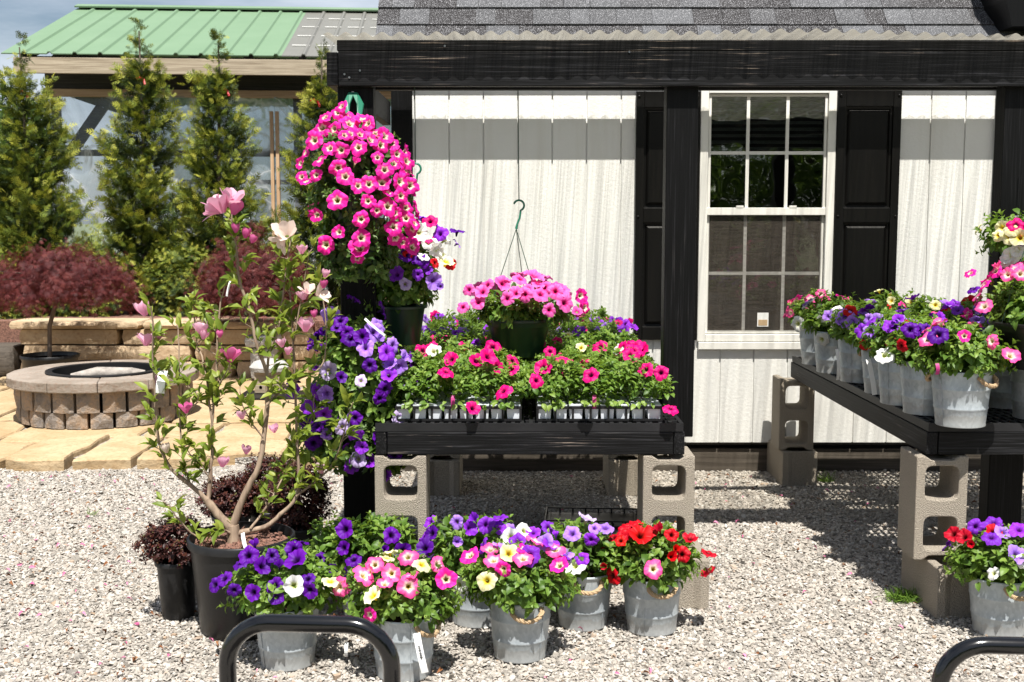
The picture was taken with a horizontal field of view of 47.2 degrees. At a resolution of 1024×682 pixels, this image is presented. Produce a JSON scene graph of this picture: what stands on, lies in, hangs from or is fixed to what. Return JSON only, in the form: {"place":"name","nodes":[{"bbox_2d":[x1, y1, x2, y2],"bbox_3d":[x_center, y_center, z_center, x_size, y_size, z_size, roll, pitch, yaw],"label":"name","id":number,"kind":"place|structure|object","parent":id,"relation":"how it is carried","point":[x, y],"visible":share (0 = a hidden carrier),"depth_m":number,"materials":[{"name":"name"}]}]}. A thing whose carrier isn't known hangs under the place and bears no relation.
{"place":"outdoors","nodes":[
{"label":"outdoors","id":0,"kind":"place"},
{"bbox_2d":[0,372,337,472],"bbox_3d":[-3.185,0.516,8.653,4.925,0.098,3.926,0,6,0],"label":"patio","id":1,"kind":"structure","parent":0,"point":[37,449],"depth_m":7.36,"materials":[{"name":"beige stone"}]},
{"bbox_2d":[0,342,26,375],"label":"boulder","id":2,"kind":"object","parent":1,"relation":"on","point":[10,354],"visible":0.56,"depth_m":10.23,"materials":[{"name":"brown stone"}]},
{"bbox_2d":[19,351,79,367],"bbox_3d":[-3.787,0.243,9.629,0.464,0.268,0.464,0,6,0],"label":"maple pot","id":3,"kind":"object","parent":1,"relation":"on","point":[34,359],"visible":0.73,"depth_m":9.49,"materials":[{"name":"black plastic"}]},
{"bbox_2d":[0,238,154,356],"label":"japanese maple","id":4,"kind":"object","parent":3,"relation":"in","point":[41,277],"visible":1,"depth_m":9.33,"materials":[{"name":"brown plant"}]},
{"bbox_2d":[6,360,198,428],"bbox_3d":[-2.860,0.357,8.253,1.280,0.329,1.280,0,6,0],"label":"fire pit","id":5,"kind":"object","parent":1,"relation":"on","point":[55,396],"visible":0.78,"depth_m":7.77,"materials":[{"name":"stone"}]},
{"bbox_2d":[70,367,144,374],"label":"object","id":6,"kind":"object","parent":5,"relation":"in","point":[107,370],"visible":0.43,"depth_m":8.21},
{"bbox_2d":[9,318,314,377],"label":"retaining wall","id":7,"kind":"structure","parent":1,"relation":"on","point":[96,339],"depth_m":10.22,"materials":[{"name":"beige stone"}]},
{"bbox_2d":[244,334,281,377],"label":"stone pillar","id":8,"kind":"structure","parent":1,"relation":"on","point":[249,343],"depth_m":9.97,"materials":[{"name":"beige stone"}]},
{"bbox_2d":[178,217,327,336],"bbox_3d":[-2.212,-0.483,9.999,1.289,1.165,1.009,0,6,0],"label":"japanese maple","id":9,"kind":"object","parent":8,"relation":"on","point":[254,274],"visible":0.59,"depth_m":9.79,"materials":[{"name":"brown plant"}]},
{"bbox_2d":[236,390,306,399],"bbox_3d":[-1.844,0.431,9.196,0.560,0.033,0.400,0,6,0],"label":"table","id":10,"kind":"object","parent":1,"relation":"on","point":[257,396],"visible":0.19,"depth_m":9.11,"materials":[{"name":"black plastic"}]},
{"bbox_2d":[249,358,288,392],"bbox_3d":[-1.918,0.270,9.280,0.310,0.263,0.310,0,6,0],"label":"birdhouse","id":11,"kind":"object","parent":10,"relation":"on","point":[256,368],"visible":0.61,"depth_m":9.18,"materials":[{"name":"white wood"}]},
{"bbox_2d":[43,224,327,289],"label":"ground","id":12,"kind":"structure","parent":0,"point":[85,227],"depth_m":121.19,"materials":[{"name":"grey gravel"}]},
{"bbox_2d":[0,79,78,235],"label":"tree","id":13,"kind":"object","parent":12,"relation":"on","point":[2,114],"visible":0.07,"depth_m":19.96,"materials":[{"name":"green plant"}]},
{"bbox_2d":[0,298,388,360],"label":"planting bed","id":14,"kind":"object","parent":12,"relation":"on","point":[8,333],"depth_m":10.82,"materials":[{"name":"brown soil"}]},
{"bbox_2d":[0,248,47,318],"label":"evergreen shrub","id":15,"kind":"object","parent":14,"relation":"on","point":[10,315],"visible":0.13,"depth_m":10.82,"materials":[{"name":"plant"}]},
{"bbox_2d":[0,235,51,315],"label":"evergreen shrub","id":16,"kind":"object","parent":14,"relation":"on","point":[10,246],"visible":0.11,"depth_m":11.09,"materials":[{"name":"plant"}]},
{"bbox_2d":[0,30,101,311],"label":"arborvitae tree","id":17,"kind":"object","parent":14,"relation":"on","point":[24,220],"visible":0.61,"depth_m":11.24,"materials":[{"name":"green plant"}]},
{"bbox_2d":[43,238,131,316],"bbox_3d":[-4.046,-0.497,11.166,0.944,1.004,0.696,0,6,0],"label":"evergreen shrub","id":18,"kind":"object","parent":14,"relation":"on","point":[77,312],"visible":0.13,"depth_m":11.03,"materials":[{"name":"plant"}]},
{"bbox_2d":[71,17,201,312],"bbox_3d":[-3.683,-1.671,11.466,1.376,2.912,1.474,0,6,0],"label":"arborvitae tree","id":19,"kind":"object","parent":14,"relation":"on","point":[133,213],"visible":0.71,"depth_m":11.22,"materials":[{"name":"green plant"}]},
{"bbox_2d":[135,239,225,316],"bbox_3d":[-3.062,-0.537,11.175,1.063,0.885,0.701,0,6,0],"label":"evergreen shrub","id":20,"kind":"object","parent":14,"relation":"on","point":[168,295],"visible":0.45,"depth_m":11.01,"materials":[{"name":"green plant"}]},
{"bbox_2d":[152,28,285,312],"bbox_3d":[-2.836,-1.615,11.363,1.428,2.827,1.177,4,7,34],"label":"arborvitae tree","id":21,"kind":"object","parent":14,"relation":"on","point":[214,175],"visible":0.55,"depth_m":11.14,"materials":[{"name":"green plant"}]},
{"bbox_2d":[221,240,317,316],"bbox_3d":[-2.333,-0.552,11.143,1.010,0.892,0.703,0,6,0],"label":"evergreen shrub","id":22,"kind":"object","parent":14,"relation":"on","point":[269,314],"visible":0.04,"depth_m":11.04,"materials":[{"name":"plant"}]},
{"bbox_2d":[267,38,340,313],"bbox_3d":[-1.750,-1.523,11.176,1.148,2.674,1.187,0,6,0],"label":"arborvitae tree","id":23,"kind":"object","parent":14,"relation":"on","point":[305,226],"visible":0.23,"depth_m":11.06,"materials":[{"name":"green plant"}]},
{"bbox_2d":[1,4,391,294],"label":"pavilion","id":24,"kind":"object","parent":12,"relation":"on","point":[271,61],"visible":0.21,"depth_m":13.49,"materials":[{"name":"green metal"}]},
{"bbox_2d":[0,0,390,223],"label":"sky","id":25,"kind":"structure","parent":0,"point":[29,16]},
{"bbox_2d":[0,465,1023,681],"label":"gravel yard","id":26,"kind":"structure","parent":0,"point":[580,649],"depth_m":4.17,"materials":[{"name":"grey gravel"}]},
{"bbox_2d":[131,514,206,620],"bbox_3d":[-1.217,0.813,4.269,0.291,0.380,0.257,0,6,0],"label":"potted barberry","id":27,"kind":"object","parent":26,"relation":"on","point":[176,582],"visible":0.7,"depth_m":4.21,"materials":[{"name":"black plastic"}]},
{"bbox_2d":[194,471,259,522],"bbox_3d":[-1.183,0.737,4.894,0.273,0.399,0.229,-2,6,-20],"label":"potted barberry","id":28,"kind":"object","parent":26,"relation":"on","point":[225,496],"visible":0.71,"depth_m":4.83,"materials":[{"name":"brown plant"}]},
{"bbox_2d":[133,187,366,640],"bbox_3d":[-0.893,0.245,4.088,0.813,1.546,0.382,0,6,0],"label":"potted magnolia","id":29,"kind":"object","parent":26,"relation":"on","point":[219,545],"visible":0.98,"depth_m":4.08,"materials":[{"name":"green plant"}]},
{"bbox_2d":[237,451,295,521],"bbox_3d":[-1.038,0.694,5.056,0.280,0.451,0.255,0,6,0],"label":"potted barberry","id":30,"kind":"object","parent":26,"relation":"on","point":[266,463],"visible":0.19,"depth_m":4.98,"materials":[{"name":"brown plant"}]},
{"bbox_2d":[209,536,351,671],"bbox_3d":[-0.744,0.841,3.825,0.413,0.419,0.381,4,7,34],"label":"petunia bucket","id":31,"kind":"object","parent":26,"relation":"on","point":[296,586],"visible":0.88,"depth_m":3.74,"materials":[{"name":"metal"}]},
{"bbox_2d":[262,454,335,543],"bbox_3d":[-0.869,0.695,4.776,0.300,0.508,0.268,0,6,0],"label":"potted barberry","id":32,"kind":"object","parent":26,"relation":"on","point":[298,518],"visible":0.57,"depth_m":4.71,"materials":[{"name":"brown plant"}]},
{"bbox_2d":[219,614,400,681],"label":"flatbed cart","id":33,"kind":"object","parent":26,"relation":"on","point":[378,638],"visible":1,"depth_m":1.98,"materials":[{"name":"black painted metal"},{"name":"dark wood"}]},
{"bbox_2d":[300,510,421,615],"bbox_3d":[-0.537,0.809,4.262,0.478,0.393,0.350,0,6,0],"label":"petunia bucket","id":34,"kind":"object","parent":26,"relation":"on","point":[362,547],"visible":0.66,"depth_m":4.19,"materials":[{"name":"metal"}]},
{"bbox_2d":[321,546,464,681],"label":"petunia bucket","id":35,"kind":"object","parent":26,"relation":"on","point":[402,602],"visible":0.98,"depth_m":3.64,"materials":[{"name":"metal"}]},
{"bbox_2d":[430,455,462,496],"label":"concrete block","id":36,"kind":"object","parent":26,"relation":"on","point":[446,475],"depth_m":6.13,"materials":[{"name":"grey concrete"}]},
{"bbox_2d":[430,455,460,458],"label":"concrete block","id":37,"kind":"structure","parent":36,"relation":"on","point":[454,456],"depth_m":6.15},
{"bbox_2d":[416,509,532,627],"bbox_3d":[-0.129,0.799,4.208,0.429,0.423,0.330,0,6,0],"label":"petunia bucket","id":38,"kind":"object","parent":26,"relation":"on","point":[471,533],"visible":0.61,"depth_m":4.14,"materials":[{"name":"metal"}]},
{"bbox_2d":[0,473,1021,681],"bbox_3d":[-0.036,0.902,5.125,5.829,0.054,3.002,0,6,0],"label":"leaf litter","id":39,"kind":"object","parent":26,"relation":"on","point":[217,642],"visible":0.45,"depth_m":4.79,"materials":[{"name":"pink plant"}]},
{"bbox_2d":[451,532,581,663],"bbox_3d":[0.016,0.839,3.871,0.435,0.413,0.348,0,6,0],"label":"petunia bucket","id":40,"kind":"object","parent":26,"relation":"on","point":[520,601],"visible":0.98,"depth_m":3.81,"materials":[{"name":"metal"}]},
{"bbox_2d":[526,512,624,631],"bbox_3d":[0.235,0.811,4.179,0.373,0.406,0.337,0,6,0],"label":"petunia bucket","id":41,"kind":"object","parent":26,"relation":"on","point":[587,610],"visible":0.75,"depth_m":4.11,"materials":[{"name":"metal"}]},
{"bbox_2d":[544,507,636,527],"bbox_3d":[0.379,0.835,5.555,0.444,0.034,0.251,0,6,4],"label":"empty tray","id":42,"kind":"object","parent":26,"relation":"on","point":[615,520],"visible":0.51,"depth_m":5.61,"materials":[{"name":"black plastic"}]},
{"bbox_2d":[603,455,637,496],"bbox_3d":[0.599,0.699,6.308,0.190,0.190,0.390,0,6,0],"label":"concrete block","id":43,"kind":"object","parent":26,"relation":"on","point":[620,475],"depth_m":6.13,"materials":[{"name":"grey concrete"}]},
{"bbox_2d":[607,455,637,458],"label":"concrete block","id":44,"kind":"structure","parent":43,"relation":"on","point":[613,456],"depth_m":6.15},
{"bbox_2d":[600,519,716,636],"bbox_3d":[0.488,0.816,4.126,0.382,0.406,0.352,-4,7,-36],"label":"petunia bucket","id":45,"kind":"object","parent":26,"relation":"on","point":[651,583],"visible":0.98,"depth_m":4.05,"materials":[{"name":"metal"}]},
{"bbox_2d":[323,28,1023,557],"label":"pergola","id":46,"kind":"object","parent":26,"relation":"on","point":[677,70],"visible":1,"depth_m":4.47,"materials":[{"name":"black painted wood"}]},
{"bbox_2d":[285,91,419,285],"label":"petunia tower","id":47,"kind":"structure","parent":46,"relation":"hanging from","point":[359,193],"depth_m":4.23,"materials":[{"name":"pink plant"}]},
{"bbox_2d":[285,295,428,481],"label":"petunia tower","id":48,"kind":"structure","parent":46,"relation":"attached to","point":[362,357],"depth_m":4.32,"materials":[{"name":"purple plant"}]},
{"bbox_2d":[364,87,464,345],"bbox_3d":[-0.417,-0.536,4.640,0.430,1.102,0.330,3,7,28],"label":"hanging basket","id":49,"kind":"object","parent":46,"relation":"hanging from","point":[414,288],"visible":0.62,"depth_m":4.60,"materials":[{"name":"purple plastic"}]},
{"bbox_2d":[457,91,589,357],"bbox_3d":[0.050,-0.494,4.764,0.541,1.111,0.438,0,6,0],"label":"hanging basket","id":50,"kind":"object","parent":46,"relation":"hanging from","point":[521,328],"visible":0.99,"depth_m":4.69,"materials":[{"name":"pink plastic"}]},
{"bbox_2d":[964,251,1023,369],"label":"hanging basket","id":51,"kind":"object","parent":46,"relation":"hanging from","point":[1005,311],"visible":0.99,"depth_m":4.23,"materials":[{"name":"pink plastic"}]},
{"bbox_2d":[972,208,1023,293],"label":"hanging basket","id":52,"kind":"object","parent":46,"relation":"hanging from","point":[1005,239],"visible":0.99,"depth_m":4.30,"materials":[{"name":"green plastic"}]},
{"bbox_2d":[678,540,708,609],"bbox_3d":[0.636,0.885,4.543,0.190,0.190,0.390,0,6,0],"label":"concrete block","id":53,"kind":"object","parent":26,"relation":"on","point":[694,593],"depth_m":4.36,"materials":[{"name":"beige concrete"}]},
{"bbox_2d":[637,446,694,555],"bbox_3d":[0.576,0.605,4.415,0.190,0.390,0.190,0,6,0],"label":"concrete block","id":54,"kind":"object","parent":53,"relation":"on","point":[677,499],"depth_m":4.32,"materials":[{"name":"grey concrete"}]},
{"bbox_2d":[375,0,1023,471],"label":"shed","id":55,"kind":"structure","parent":26,"relation":"on","point":[861,194],"depth_m":6.57,"materials":[{"name":"white paint"}]},
{"bbox_2d":[697,91,836,348],"bbox_3d":[1.436,-0.690,6.608,0.785,1.469,0.144,0,6,0],"label":"window","id":56,"kind":"structure","parent":55,"relation":"in","point":[826,213],"depth_m":6.59,"materials":[{"name":"white glass"}]},
{"bbox_2d":[767,440,817,485],"bbox_3d":[1.558,0.674,6.544,0.190,0.190,0.390,0,6,0],"label":"concrete block","id":57,"kind":"object","parent":26,"relation":"on","point":[789,466],"depth_m":6.37,"materials":[{"name":"grey concrete"}]},
{"bbox_2d":[771,375,814,449],"bbox_3d":[1.543,0.391,6.450,0.190,0.390,0.190,0,6,0],"label":"concrete block","id":58,"kind":"object","parent":57,"relation":"on","point":[801,410],"depth_m":6.37,"materials":[{"name":"grey concrete"}]},
{"bbox_2d":[817,468,835,482],"bbox_3d":[1.715,0.739,6.453,0.172,0.073,0.156,0,6,0],"label":"grass tuft","id":59,"kind":"object","parent":26,"relation":"on","point":[824,479],"visible":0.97,"depth_m":6.45,"materials":[{"name":"green plant"}]},
{"bbox_2d":[873,584,922,603],"bbox_3d":[1.496,0.954,4.446,0.202,0.075,0.184,-5,8,-39],"label":"grass tuft","id":60,"kind":"object","parent":26,"relation":"on","point":[906,595],"visible":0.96,"depth_m":4.44,"materials":[{"name":"green plant"}]},
{"bbox_2d":[901,550,970,618],"bbox_3d":[1.633,0.896,4.442,0.190,0.190,0.390,0,6,0],"label":"concrete block","id":61,"kind":"object","parent":26,"relation":"on","point":[940,593],"depth_m":4.27,"materials":[{"name":"grey concrete"}]},
{"bbox_2d":[897,447,968,559],"bbox_3d":[1.578,0.606,4.408,0.190,0.390,0.190,0,6,0],"label":"concrete block","id":62,"kind":"object","parent":61,"relation":"on","point":[944,500],"depth_m":4.33,"materials":[{"name":"grey concrete"}]},
{"bbox_2d":[791,356,1023,454],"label":"plant bench","id":63,"kind":"object","parent":62,"relation":"on","point":[1001,432],"visible":0.5,"depth_m":4.43,"materials":[{"name":"black painted wood"}]},
{"bbox_2d":[783,288,853,364],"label":"petunia bucket","id":64,"kind":"object","parent":63,"relation":"on","point":[807,345],"visible":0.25,"depth_m":5.97,"materials":[{"name":"metal"}]},
{"bbox_2d":[791,292,859,373],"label":"petunia bucket","id":65,"kind":"object","parent":63,"relation":"on","point":[817,316],"visible":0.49,"depth_m":5.66,"materials":[{"name":"metal"}]},
{"bbox_2d":[823,297,890,383],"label":"petunia bucket","id":66,"kind":"object","parent":63,"relation":"on","point":[849,366],"visible":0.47,"depth_m":5.30,"materials":[{"name":"metal"}]},
{"bbox_2d":[843,303,923,394],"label":"petunia bucket","id":67,"kind":"object","parent":63,"relation":"on","point":[870,375],"visible":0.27,"depth_m":4.98,"materials":[{"name":"metal"}]},
{"bbox_2d":[862,288,918,314],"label":"petunia bucket","id":68,"kind":"object","parent":63,"relation":"on","point":[891,298],"visible":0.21,"depth_m":5.99,"materials":[{"name":"metal"}]},
{"bbox_2d":[855,308,930,405],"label":"petunia bucket","id":69,"kind":"object","parent":63,"relation":"on","point":[889,374],"visible":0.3,"depth_m":4.69,"materials":[{"name":"metal"}]},
{"bbox_2d":[874,310,970,415],"bbox_3d":[1.605,0.078,4.508,0.340,0.397,0.363,5,8,39],"label":"petunia bucket","id":70,"kind":"object","parent":63,"relation":"on","point":[917,394],"visible":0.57,"depth_m":4.45,"materials":[{"name":"metal"}]},
{"bbox_2d":[905,293,962,319],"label":"petunia bucket","id":71,"kind":"object","parent":63,"relation":"on","point":[934,306],"visible":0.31,"depth_m":5.53,"materials":[{"name":"metal"}]},
{"bbox_2d":[930,295,986,325],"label":"petunia bucket","id":72,"kind":"object","parent":63,"relation":"on","point":[967,306],"visible":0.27,"depth_m":5.10,"materials":[{"name":"metal"}]},
{"bbox_2d":[911,315,1020,427],"bbox_3d":[1.630,0.104,4.232,0.392,0.403,0.340,0,6,0],"label":"petunia bucket","id":73,"kind":"object","parent":63,"relation":"on","point":[957,364],"visible":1,"depth_m":4.17,"materials":[{"name":"metal"}]},
{"bbox_2d":[960,313,1011,408],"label":"petunia bucket","id":74,"kind":"object","parent":63,"relation":"on","point":[1000,396],"visible":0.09,"depth_m":4.60,"materials":[{"name":"metal"}]},
{"bbox_2d":[997,320,1023,419],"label":"petunia bucket","id":75,"kind":"object","parent":63,"relation":"on","point":[1017,385],"visible":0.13,"depth_m":4.37,"materials":[{"name":"metal"}]},
{"bbox_2d":[931,636,1023,681],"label":"flatbed cart","id":76,"kind":"object","parent":26,"relation":"on","point":[952,658],"visible":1,"depth_m":1.99,"materials":[{"name":"black painted metal"}]},
{"bbox_2d":[941,516,1023,636],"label":"petunia bucket","id":77,"kind":"object","parent":26,"relation":"on","point":[996,589],"visible":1,"depth_m":4.04,"materials":[{"name":"metal"}]},
{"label":"concrete block","id":78,"kind":"object","parent":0,"visible":0},
{"bbox_2d":[374,454,429,558],"bbox_3d":[-0.410,0.605,4.415,0.190,0.390,0.190,0,6,0],"label":"concrete block","id":79,"kind":"object","parent":78,"relation":"on","point":[390,499],"depth_m":4.32,"materials":[{"name":"grey concrete"}]},
{"bbox_2d":[375,389,684,454],"bbox_3d":[0.067,0.248,5.348,1.133,0.117,2.114,0,6,0],"label":"plant bench","id":80,"kind":"object","parent":79,"relation":"on","point":[528,434],"visible":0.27,"depth_m":4.30,"materials":[{"name":"black painted wood"},{"name":"black plastic"}]},
{"bbox_2d":[423,312,479,329],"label":"seedling flat","id":81,"kind":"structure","parent":80,"relation":"on","point":[426,319],"depth_m":5.82,"materials":[{"name":"green plant"}]},
{"bbox_2d":[426,309,477,324],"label":"seedling flat","id":82,"kind":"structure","parent":80,"relation":"on","point":[434,313],"depth_m":6.08,"materials":[{"name":"green plant"}]},
{"bbox_2d":[420,313,485,339],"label":"seedling flat","id":83,"kind":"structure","parent":80,"relation":"on","point":[453,322],"depth_m":5.50,"materials":[{"name":"plant"}]},
{"bbox_2d":[420,318,491,343],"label":"seedling flat","id":84,"kind":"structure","parent":80,"relation":"on","point":[437,326],"depth_m":5.27,"materials":[{"name":"plant"}]},
{"bbox_2d":[391,343,533,420],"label":"seedling flat","id":85,"kind":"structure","parent":80,"relation":"on","point":[434,405],"depth_m":4.33,"materials":[{"name":"green plant"}]},
{"bbox_2d":[400,324,526,392],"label":"seedling flat","id":86,"kind":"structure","parent":80,"relation":"on","point":[444,338],"depth_m":4.98,"materials":[{"name":"green plant"}]},
{"bbox_2d":[407,340,534,408],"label":"seedling flat","id":87,"kind":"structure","parent":80,"relation":"on","point":[490,344],"depth_m":4.65,"materials":[{"name":"plant"}]},
{"bbox_2d":[524,325,654,396],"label":"seedling flat","id":88,"kind":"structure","parent":80,"relation":"on","point":[588,337],"depth_m":4.95,"materials":[{"name":"green plant"}]},
{"bbox_2d":[522,338,657,408],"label":"seedling flat","id":89,"kind":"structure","parent":80,"relation":"on","point":[601,347],"depth_m":4.66,"materials":[{"name":"green plant"}]},
{"bbox_2d":[554,311,632,334],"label":"seedling flat","id":90,"kind":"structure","parent":80,"relation":"on","point":[611,317],"depth_m":5.82,"materials":[{"name":"green plant"}]},
{"bbox_2d":[548,317,638,343],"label":"seedling flat","id":91,"kind":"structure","parent":80,"relation":"on","point":[572,330],"depth_m":5.25,"materials":[{"name":"plant"}]},
{"bbox_2d":[550,314,638,337],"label":"seedling flat","id":92,"kind":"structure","parent":80,"relation":"on","point":[626,324],"depth_m":5.54,"materials":[{"name":"plant"}]},
{"bbox_2d":[576,304,620,325],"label":"seedling flat","id":93,"kind":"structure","parent":80,"relation":"on","point":[601,311],"depth_m":5.99,"materials":[{"name":"plant"}]},
{"bbox_2d":[523,344,678,420],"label":"seedling flat","id":94,"kind":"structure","parent":80,"relation":"on","point":[609,405],"depth_m":4.33,"materials":[{"name":"plant"}]}
]}

